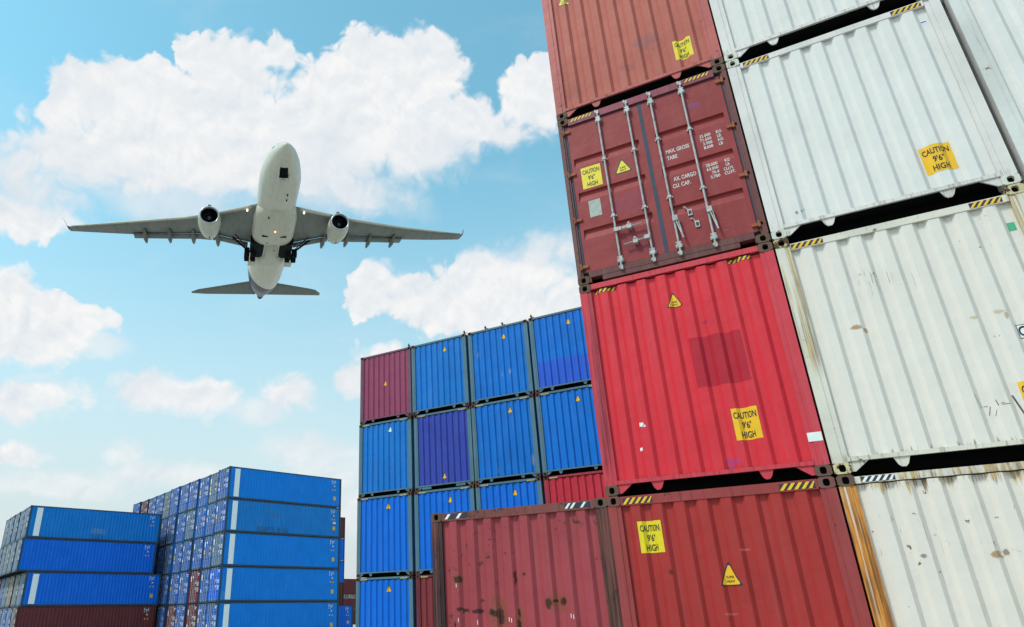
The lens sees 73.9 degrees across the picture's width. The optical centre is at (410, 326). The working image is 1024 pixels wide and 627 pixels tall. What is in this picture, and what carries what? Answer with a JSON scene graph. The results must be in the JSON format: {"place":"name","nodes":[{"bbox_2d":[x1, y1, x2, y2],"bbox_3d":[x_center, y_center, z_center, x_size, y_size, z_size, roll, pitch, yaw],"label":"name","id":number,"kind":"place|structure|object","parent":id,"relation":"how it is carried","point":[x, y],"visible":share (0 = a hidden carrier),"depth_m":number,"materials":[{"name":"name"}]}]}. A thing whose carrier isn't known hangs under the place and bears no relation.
{"place":"outdoors","nodes":[
{"label":"outdoors","id":0,"kind":"place"},
{"bbox_2d":[63,142,463,298],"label":"airliner","id":1,"kind":"object","parent":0,"point":[273,225],"visible":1,"depth_m":103.16,"materials":[{"name":"metal"}]},
{"bbox_2d":[0,0,581,578],"label":"sky","id":2,"kind":"structure","parent":0,"point":[122,385],"materials":[{"name":"blue"}]},
{"label":"ground","id":3,"kind":"structure","parent":0,"visible":0},
{"bbox_2d":[0,608,7,626],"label":"shipping container","id":4,"kind":"object","parent":3,"relation":"on","point":[3,616],"visible":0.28,"depth_m":63.30,"materials":[{"name":"metal"}]},
{"bbox_2d":[4,575,15,607],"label":"shipping container","id":5,"kind":"object","parent":4,"relation":"on","point":[9,591],"visible":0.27,"depth_m":64.19,"materials":[{"name":"metal"}]},
{"bbox_2d":[1,543,17,575],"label":"shipping container","id":6,"kind":"object","parent":5,"relation":"on","point":[6,559],"visible":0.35,"depth_m":65.03,"materials":[{"name":"metal"}]},
{"bbox_2d":[10,512,20,543],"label":"shipping container","id":7,"kind":"object","parent":6,"relation":"on","point":[15,527],"visible":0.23,"depth_m":66.19,"materials":[{"name":"metal"}]},
{"bbox_2d":[4,607,12,626],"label":"shipping container","id":8,"kind":"object","parent":3,"relation":"on","point":[8,617],"visible":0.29,"depth_m":61.52,"materials":[{"name":"metal"}]},
{"bbox_2d":[10,574,20,607],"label":"shipping container","id":9,"kind":"object","parent":8,"relation":"on","point":[15,590],"visible":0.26,"depth_m":62.59,"materials":[{"name":"metal"}]},
{"bbox_2d":[6,540,20,573],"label":"shipping container","id":10,"kind":"object","parent":9,"relation":"on","point":[11,558],"visible":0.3,"depth_m":63.15,"materials":[{"name":"metal"}]},
{"bbox_2d":[15,509,25,540],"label":"shipping container","id":11,"kind":"object","parent":10,"relation":"on","point":[22,515],"visible":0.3,"depth_m":64.53,"materials":[{"name":"metal"}]},
{"bbox_2d":[9,606,155,626],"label":"shipping container","id":12,"kind":"object","parent":3,"relation":"on","point":[92,616],"visible":1,"depth_m":62.13,"materials":[{"name":"metal"}]},
{"bbox_2d":[15,572,161,606],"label":"shipping container","id":13,"kind":"object","parent":12,"relation":"on","point":[37,589],"visible":1,"depth_m":63.00,"materials":[{"name":"metal"}]},
{"bbox_2d":[11,538,156,573],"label":"shipping container","id":14,"kind":"object","parent":13,"relation":"on","point":[54,555],"visible":0.94,"depth_m":63.67,"materials":[{"name":"metal"}]},
{"bbox_2d":[20,505,161,543],"bbox_3d":[-31.162,19.671,66.152,12.230,2.896,2.438,16,-29,-35],"label":"shipping container","id":15,"kind":"object","parent":14,"relation":"on","point":[48,522],"visible":0.8,"depth_m":64.91,"materials":[{"name":"metal"}]},
{"bbox_2d":[154,605,166,626],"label":"shipping container","id":16,"kind":"object","parent":3,"relation":"on","point":[160,617],"visible":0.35,"depth_m":66.42,"materials":[{"name":"metal"}]},
{"bbox_2d":[157,574,170,605],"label":"shipping container","id":17,"kind":"object","parent":16,"relation":"on","point":[164,591],"visible":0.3,"depth_m":67.41,"materials":[{"name":"metal"}]},
{"bbox_2d":[161,544,173,574],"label":"shipping container","id":18,"kind":"object","parent":17,"relation":"on","point":[167,560],"visible":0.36,"depth_m":68.63,"materials":[{"name":"metal"}]},
{"bbox_2d":[164,514,177,545],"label":"shipping container","id":19,"kind":"object","parent":18,"relation":"on","point":[171,530],"visible":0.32,"depth_m":69.72,"materials":[{"name":"metal"}]},
{"bbox_2d":[168,486,180,516],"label":"shipping container","id":20,"kind":"object","parent":19,"relation":"on","point":[174,501],"visible":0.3,"depth_m":70.94,"materials":[{"name":"metal"}]},
{"bbox_2d":[165,605,175,626],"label":"shipping container","id":21,"kind":"object","parent":3,"relation":"on","point":[170,617],"visible":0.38,"depth_m":65.02,"materials":[{"name":"metal"}]},
{"bbox_2d":[167,573,184,604],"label":"shipping container","id":22,"kind":"object","parent":21,"relation":"on","point":[173,589],"visible":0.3,"depth_m":65.91,"materials":[{"name":"metal"}]},
{"bbox_2d":[171,542,182,573],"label":"shipping container","id":23,"kind":"object","parent":22,"relation":"on","point":[176,562],"visible":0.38,"depth_m":67.13,"materials":[{"name":"metal"}]},
{"bbox_2d":[174,512,185,543],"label":"shipping container","id":24,"kind":"object","parent":23,"relation":"on","point":[180,528],"visible":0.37,"depth_m":68.21,"materials":[{"name":"metal"}]},
{"bbox_2d":[178,483,189,513],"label":"shipping container","id":25,"kind":"object","parent":24,"relation":"on","point":[183,498],"visible":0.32,"depth_m":69.30,"materials":[{"name":"metal"}]},
{"bbox_2d":[174,604,186,626],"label":"shipping container","id":26,"kind":"object","parent":3,"relation":"on","point":[180,615],"visible":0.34,"depth_m":62.96,"materials":[{"name":"metal"}]},
{"bbox_2d":[176,571,189,604],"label":"shipping container","id":27,"kind":"object","parent":26,"relation":"on","point":[183,588],"visible":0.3,"depth_m":64.02,"materials":[{"name":"metal"}]},
{"bbox_2d":[177,573,183,603],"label":"left door","id":28,"kind":"structure","parent":27,"relation":"in","point":[181,575],"depth_m":64.49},
{"bbox_2d":[181,572,188,602],"bbox_3d":[-21.358,24.746,63.706,0.118,2.743,1.095,16,-29,-35],"label":"right door","id":29,"kind":"structure","parent":27,"relation":"in","point":[186,575],"depth_m":63.72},
{"bbox_2d":[180,539,193,571],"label":"shipping container","id":30,"kind":"object","parent":27,"relation":"on","point":[186,556],"visible":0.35,"depth_m":65.11,"materials":[{"name":"metal"}]},
{"bbox_2d":[183,508,196,540],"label":"shipping container","id":31,"kind":"object","parent":30,"relation":"on","point":[190,525],"visible":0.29,"depth_m":66.32,"materials":[{"name":"metal"}]},
{"bbox_2d":[187,479,199,510],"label":"shipping container","id":32,"kind":"object","parent":31,"relation":"on","point":[193,495],"visible":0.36,"depth_m":67.43,"materials":[{"name":"metal"}]},
{"bbox_2d":[185,604,197,626],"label":"shipping container","id":33,"kind":"object","parent":3,"relation":"on","point":[191,615],"visible":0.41,"depth_m":61.43,"materials":[{"name":"metal"}]},
{"bbox_2d":[187,570,204,603],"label":"shipping container","id":34,"kind":"object","parent":33,"relation":"on","point":[194,584],"visible":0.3,"depth_m":62.36,"materials":[{"name":"metal"}]},
{"bbox_2d":[188,571,194,602],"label":"left door","id":35,"kind":"structure","parent":34,"relation":"in","point":[192,580],"depth_m":62.76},
{"bbox_2d":[193,571,199,602],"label":"right door","id":36,"kind":"structure","parent":34,"relation":"in","point":[196,585],"depth_m":61.97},
{"bbox_2d":[190,537,203,570],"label":"shipping container","id":37,"kind":"object","parent":34,"relation":"on","point":[197,554],"visible":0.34,"depth_m":63.47,"materials":[{"name":"metal"}]},
{"bbox_2d":[191,539,198,568],"bbox_3d":[-20.501,21.662,63.928,0.118,2.743,1.080,16,-29,-35],"label":"left door","id":38,"kind":"structure","parent":37,"relation":"in","point":[194,559],"depth_m":63.92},
{"bbox_2d":[196,538,202,568],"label":"right door","id":39,"kind":"structure","parent":37,"relation":"in","point":[198,564],"depth_m":63.09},
{"bbox_2d":[194,505,206,538],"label":"shipping container","id":40,"kind":"object","parent":37,"relation":"on","point":[200,522],"visible":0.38,"depth_m":64.63,"materials":[{"name":"metal"}]},
{"bbox_2d":[199,508,205,535],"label":"right door","id":41,"kind":"structure","parent":40,"relation":"in","point":[203,513],"depth_m":64.22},
{"bbox_2d":[197,475,209,507],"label":"shipping container","id":42,"kind":"object","parent":40,"relation":"on","point":[203,492],"visible":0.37,"depth_m":65.78,"materials":[{"name":"metal"}]},
{"bbox_2d":[195,603,205,626],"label":"shipping container","id":43,"kind":"object","parent":3,"relation":"on","point":[200,616],"visible":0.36,"depth_m":59.82,"materials":[{"name":"metal"}]},
{"bbox_2d":[198,569,216,602],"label":"shipping container","id":44,"kind":"object","parent":43,"relation":"on","point":[203,586],"visible":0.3,"depth_m":60.78,"materials":[{"name":"metal"}]},
{"bbox_2d":[199,570,205,601],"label":"left door","id":45,"kind":"structure","parent":44,"relation":"in","point":[203,575],"depth_m":60.98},
{"bbox_2d":[201,535,212,568],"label":"shipping container","id":46,"kind":"object","parent":44,"relation":"on","point":[207,549],"visible":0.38,"depth_m":61.92,"materials":[{"name":"metal"}]},
{"bbox_2d":[202,536,208,567],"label":"left door","id":47,"kind":"structure","parent":46,"relation":"in","point":[206,544],"depth_m":62.17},
{"bbox_2d":[204,503,215,536],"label":"shipping container","id":48,"kind":"object","parent":46,"relation":"on","point":[209,520],"visible":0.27,"depth_m":63.00,"materials":[{"name":"metal"}]},
{"bbox_2d":[205,505,211,534],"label":"left door","id":49,"kind":"structure","parent":48,"relation":"in","point":[208,519],"depth_m":63.29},
{"bbox_2d":[207,472,218,504],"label":"shipping container","id":50,"kind":"object","parent":48,"relation":"on","point":[213,485],"visible":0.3,"depth_m":64.20,"materials":[{"name":"metal"}]},
{"bbox_2d":[208,474,214,502],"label":"left door","id":51,"kind":"structure","parent":50,"relation":"in","point":[212,482],"depth_m":64.44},
{"bbox_2d":[204,602,338,626],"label":"shipping container","id":52,"kind":"object","parent":3,"relation":"on","point":[271,614],"visible":1,"depth_m":59.85,"materials":[{"name":"metal"}]},
{"bbox_2d":[210,603,216,626],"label":"right door","id":53,"kind":"structure","parent":52,"relation":"in","point":[214,607],"depth_m":57.30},
{"bbox_2d":[206,566,339,602],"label":"shipping container","id":54,"kind":"object","parent":52,"relation":"on","point":[244,584],"visible":0.99,"depth_m":60.73,"materials":[{"name":"metal"}]},
{"bbox_2d":[208,568,214,600],"bbox_3d":[-17.513,22.702,59.117,0.118,2.743,1.080,16,-29,-35],"label":"left door","id":55,"kind":"structure","parent":54,"relation":"in","point":[212,572],"depth_m":59.10,"materials":[{"name":"metal"}]},
{"bbox_2d":[213,567,220,599],"bbox_3d":[-16.816,22.341,58.307,0.118,2.743,1.095,16,-29,-35],"label":"right door","id":56,"kind":"structure","parent":54,"relation":"in","point":[217,571],"depth_m":58.29,"materials":[{"name":"metal"}]},
{"bbox_2d":[210,531,339,568],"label":"shipping container","id":57,"kind":"object","parent":54,"relation":"on","point":[237,549],"visible":0.89,"depth_m":61.88,"materials":[{"name":"metal"}]},
{"bbox_2d":[211,534,217,565],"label":"left door","id":58,"kind":"structure","parent":57,"relation":"in","point":[215,539],"depth_m":60.23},
{"bbox_2d":[216,534,223,564],"bbox_3d":[-16.868,19.671,59.452,0.118,2.743,1.095,16,-29,-35],"label":"right door","id":59,"kind":"structure","parent":57,"relation":"in","point":[220,537],"depth_m":59.42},
{"bbox_2d":[213,498,340,537],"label":"shipping container","id":60,"kind":"object","parent":57,"relation":"on","point":[246,516],"visible":0.9,"depth_m":63.02,"materials":[{"name":"metal"}]},
{"bbox_2d":[214,501,220,531],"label":"left door","id":61,"kind":"structure","parent":60,"relation":"in","point":[218,507],"depth_m":61.40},
{"bbox_2d":[219,500,226,529],"bbox_3d":[-16.921,17.001,60.598,0.118,2.743,1.095,16,-29,-35],"label":"right door","id":62,"kind":"structure","parent":60,"relation":"in","point":[223,504],"depth_m":60.58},
{"bbox_2d":[216,466,341,507],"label":"shipping container","id":63,"kind":"object","parent":60,"relation":"on","point":[234,482],"visible":0.82,"depth_m":64.17,"materials":[{"name":"metal"}]},
{"bbox_2d":[217,469,223,499],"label":"left door","id":64,"kind":"structure","parent":63,"relation":"in","point":[221,475],"depth_m":62.53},
{"bbox_2d":[222,468,228,496],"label":"right door","id":65,"kind":"structure","parent":63,"relation":"in","point":[226,472],"depth_m":61.73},
{"bbox_2d":[338,605,352,626],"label":"shipping container","id":66,"kind":"object","parent":3,"relation":"on","point":[345,617],"visible":0.15,"depth_m":86.38,"materials":[{"name":"metal"}]},
{"bbox_2d":[353,609,355,623],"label":"shipping container","id":67,"kind":"object","parent":3,"relation":"on","point":[354,616],"visible":0.03,"depth_m":137.48,"materials":[{"name":"metal"}]},
{"bbox_2d":[344,594,355,608],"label":"shipping container","id":68,"kind":"object","parent":67,"relation":"on","point":[349,599],"visible":0.1,"depth_m":138.13,"materials":[{"name":"metal"}]},
{"bbox_2d":[344,579,355,593],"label":"shipping container","id":69,"kind":"object","parent":68,"relation":"on","point":[349,586],"visible":0.16,"depth_m":139.06,"materials":[{"name":"metal"}]},
{"bbox_2d":[356,575,416,626],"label":"shipping container","id":70,"kind":"object","parent":3,"relation":"on","point":[385,601],"visible":0.37,"depth_m":24.03,"materials":[{"name":"blue metal"}]},
{"bbox_2d":[356,492,415,577],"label":"shipping container","id":71,"kind":"object","parent":70,"relation":"on","point":[385,535],"visible":0.34,"depth_m":24.92,"materials":[{"name":"painted metal"},{"name":"blue paint"}]},
{"bbox_2d":[358,416,415,497],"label":"shipping container","id":72,"kind":"object","parent":71,"relation":"on","point":[386,460],"visible":0.29,"depth_m":26.07,"materials":[{"name":"painted metal"},{"name":"blue paint"}]},
{"bbox_2d":[360,346,413,426],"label":"shipping container","id":73,"kind":"object","parent":72,"relation":"on","point":[386,386],"visible":0.28,"depth_m":27.21,"materials":[{"name":"metal"}]},
{"bbox_2d":[416,575,433,626],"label":"shipping container","id":74,"kind":"object","parent":3,"relation":"on","point":[424,601],"visible":0.12,"depth_m":23.29,"materials":[{"name":"metal"}]},
{"bbox_2d":[414,485,476,574],"bbox_3d":[4.336,9.195,28.606,2.438,2.896,12.192,-14,-26,28],"label":"shipping container","id":75,"kind":"object","parent":74,"relation":"on","point":[427,503],"visible":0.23,"depth_m":24.09,"materials":[{"name":"painted metal"},{"name":"blue paint"}]},
{"bbox_2d":[414,406,475,491],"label":"shipping container","id":76,"kind":"object","parent":75,"relation":"on","point":[443,450],"visible":0.4,"depth_m":24.92,"materials":[{"name":"painted metal"},{"name":"blue paint"}]},
{"bbox_2d":[411,334,470,415],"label":"shipping container","id":77,"kind":"object","parent":76,"relation":"on","point":[441,375],"visible":0.32,"depth_m":26.05,"materials":[{"name":"painted metal"},{"name":"blue paint"}]},
{"bbox_2d":[431,497,622,626],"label":"shipping container","id":78,"kind":"object","parent":3,"relation":"on","point":[547,565],"visible":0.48,"depth_m":8.49,"materials":[{"name":"metal"}]},
{"bbox_2d":[606,476,872,626],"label":"shipping container","id":79,"kind":"object","parent":3,"relation":"on","point":[778,554],"visible":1,"depth_m":7.41,"materials":[{"name":"metal"}]},
{"bbox_2d":[579,242,832,497],"bbox_3d":[6.407,2.564,13.242,2.438,2.896,12.192,-13,-26,26],"label":"shipping container","id":80,"kind":"object","parent":79,"relation":"on","point":[699,379],"visible":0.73,"depth_m":8.27,"materials":[{"name":"metal"}]},
{"bbox_2d":[557,64,770,285],"bbox_3d":[6.340,-0.116,14.364,2.438,2.896,12.252,-13,-26,26],"label":"shipping container","id":81,"kind":"object","parent":80,"relation":"on","point":[661,177],"visible":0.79,"depth_m":9.42,"materials":[{"name":"metal"}]},
{"bbox_2d":[562,100,664,273],"bbox_3d":[2.890,-2.043,9.736,1.150,2.743,0.140,-13,-26,26],"label":"left door","id":82,"kind":"structure","parent":81,"relation":"in","point":[627,229],"depth_m":9.67,"materials":[{"name":"red paint"}]},
{"bbox_2d":[541,0,723,120],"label":"shipping container","id":83,"kind":"object","parent":81,"relation":"on","point":[603,53],"visible":0.39,"depth_m":10.46,"materials":[{"name":"metal"}]},
{"bbox_2d":[640,76,762,255],"bbox_3d":[3.938,-2.287,9.216,1.160,2.743,0.131,-13,-26,26],"label":"right door","id":84,"kind":"structure","parent":81,"relation":"in","point":[704,197],"depth_m":9.20,"materials":[{"name":"red paint"}]},
{"bbox_2d":[835,461,1023,626],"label":"shipping container","id":85,"kind":"object","parent":3,"relation":"on","point":[943,547],"visible":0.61,"depth_m":6.61,"materials":[{"name":"metal"}]},
{"bbox_2d":[773,183,1023,478],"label":"shipping container","id":86,"kind":"object","parent":85,"relation":"on","point":[909,331],"visible":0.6,"depth_m":7.30,"materials":[{"name":"metal"}]},
{"bbox_2d":[726,0,1021,250],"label":"shipping container","id":87,"kind":"object","parent":86,"relation":"on","point":[884,117],"visible":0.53,"depth_m":8.32,"materials":[{"name":"metal"}]},
{"bbox_2d":[707,0,918,76],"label":"shipping container","id":88,"kind":"object","parent":87,"relation":"on","point":[746,30],"visible":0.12,"depth_m":9.36,"materials":[{"name":"metal"}]},
{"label":"shipping container","id":89,"kind":"object","parent":3,"relation":"on","visible":0},
{"bbox_2d":[0,577,9,608],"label":"shipping container","id":90,"kind":"object","parent":89,"relation":"on","point":[4,595],"visible":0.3,"depth_m":66.17,"materials":[{"name":"metal"}]},
{"bbox_2d":[0,546,9,576],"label":"shipping container","id":91,"kind":"object","parent":90,"relation":"on","point":[3,557],"visible":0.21,"depth_m":67.04,"materials":[{"name":"metal"}]},
{"bbox_2d":[5,515,15,545],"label":"shipping container","id":92,"kind":"object","parent":91,"relation":"on","point":[10,529],"visible":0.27,"depth_m":67.97,"materials":[{"name":"metal"}]},
{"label":"shipping container","id":93,"kind":"object","parent":3,"relation":"on","visible":0},
{"bbox_2d":[327,583,343,604],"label":"shipping container","id":94,"kind":"object","parent":93,"relation":"on","point":[341,594],"visible":0.02,"depth_m":91.40,"materials":[{"name":"metal"}]},
{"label":"shipping container","id":95,"kind":"object","parent":3,"relation":"on","visible":0},
{"bbox_2d":[475,477,545,509],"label":"shipping container","id":96,"kind":"object","parent":95,"relation":"on","point":[516,493],"visible":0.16,"depth_m":22.98,"materials":[{"name":"blue metal"}]},
{"bbox_2d":[471,394,544,483],"bbox_3d":[6.442,5.983,28.586,2.438,2.896,12.192,-14,-26,28],"label":"shipping container","id":97,"kind":"object","parent":96,"relation":"on","point":[506,442],"visible":0.44,"depth_m":23.74,"materials":[{"name":"blue metal"},{"name":"blue paint"}]},
{"bbox_2d":[468,319,535,406],"bbox_3d":[6.417,3.315,29.738,2.438,2.896,12.192,-14,-26,28],"label":"shipping container","id":98,"kind":"object","parent":97,"relation":"on","point":[500,363],"visible":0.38,"depth_m":24.89,"materials":[{"name":"painted metal"},{"name":"blue paint"}]},
{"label":"shipping container","id":99,"kind":"object","parent":3,"relation":"on","visible":0},
{"bbox_2d":[543,470,608,503],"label":"shipping container","id":100,"kind":"object","parent":99,"relation":"on","point":[576,487],"visible":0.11,"depth_m":21.98,"materials":[{"name":"metal"}]},
{"bbox_2d":[535,384,602,475],"bbox_3d":[8.609,5.439,27.415,2.438,2.896,12.192,-14,-26,28],"label":"shipping container","id":101,"kind":"object","parent":100,"relation":"on","point":[568,433],"visible":0.38,"depth_m":22.68,"materials":[{"name":"blue metal"},{"name":"blue paint"}]},
{"bbox_2d":[528,307,590,392],"bbox_3d":[8.566,2.766,28.556,2.438,2.896,12.192,-14,-26,28],"label":"shipping container","id":102,"kind":"object","parent":101,"relation":"on","point":[560,361],"visible":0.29,"depth_m":23.82,"materials":[{"name":"blue metal"},{"name":"blue paint"}]},
{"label":"shipping container","id":103,"kind":"object","parent":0,"visible":0},
{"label":"shipping container","id":104,"kind":"object","parent":103,"relation":"on","visible":0},
{"bbox_2d":[940,0,1023,183],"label":"shipping container","id":105,"kind":"object","parent":104,"relation":"on","point":[989,34],"visible":0.04,"depth_m":7.86,"materials":[{"name":"metal"}]},
{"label":"shipping container","id":106,"kind":"object","parent":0,"visible":0},
{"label":"shipping container","id":107,"kind":"object","parent":106,"relation":"on","visible":0},
{"bbox_2d":[155,547,164,573],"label":"shipping container","id":108,"kind":"object","parent":107,"relation":"on","point":[159,560],"visible":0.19,"depth_m":70.95,"materials":[{"name":"metal"}]},
{"bbox_2d":[158,518,167,547],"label":"shipping container","id":109,"kind":"object","parent":108,"relation":"on","point":[162,533],"visible":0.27,"depth_m":72.04,"materials":[{"name":"metal"}]},
{"bbox_2d":[162,491,170,519],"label":"shipping container","id":110,"kind":"object","parent":109,"relation":"on","point":[166,503],"visible":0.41,"depth_m":73.12,"materials":[{"name":"metal"}]},
{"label":"shipping container","id":111,"kind":"object","parent":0,"visible":0},
{"bbox_2d":[153,548,157,573],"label":"shipping container","id":112,"kind":"object","parent":111,"relation":"on","point":[155,560],"visible":0.06,"depth_m":71.68,"materials":[{"name":"metal"}]},
{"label":"shipping container","id":113,"kind":"object","parent":112,"relation":"on","visible":0},
{"bbox_2d":[155,493,164,513],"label":"shipping container","id":114,"kind":"object","parent":113,"relation":"on","point":[159,504],"visible":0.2,"depth_m":74.84,"materials":[{"name":"metal"}]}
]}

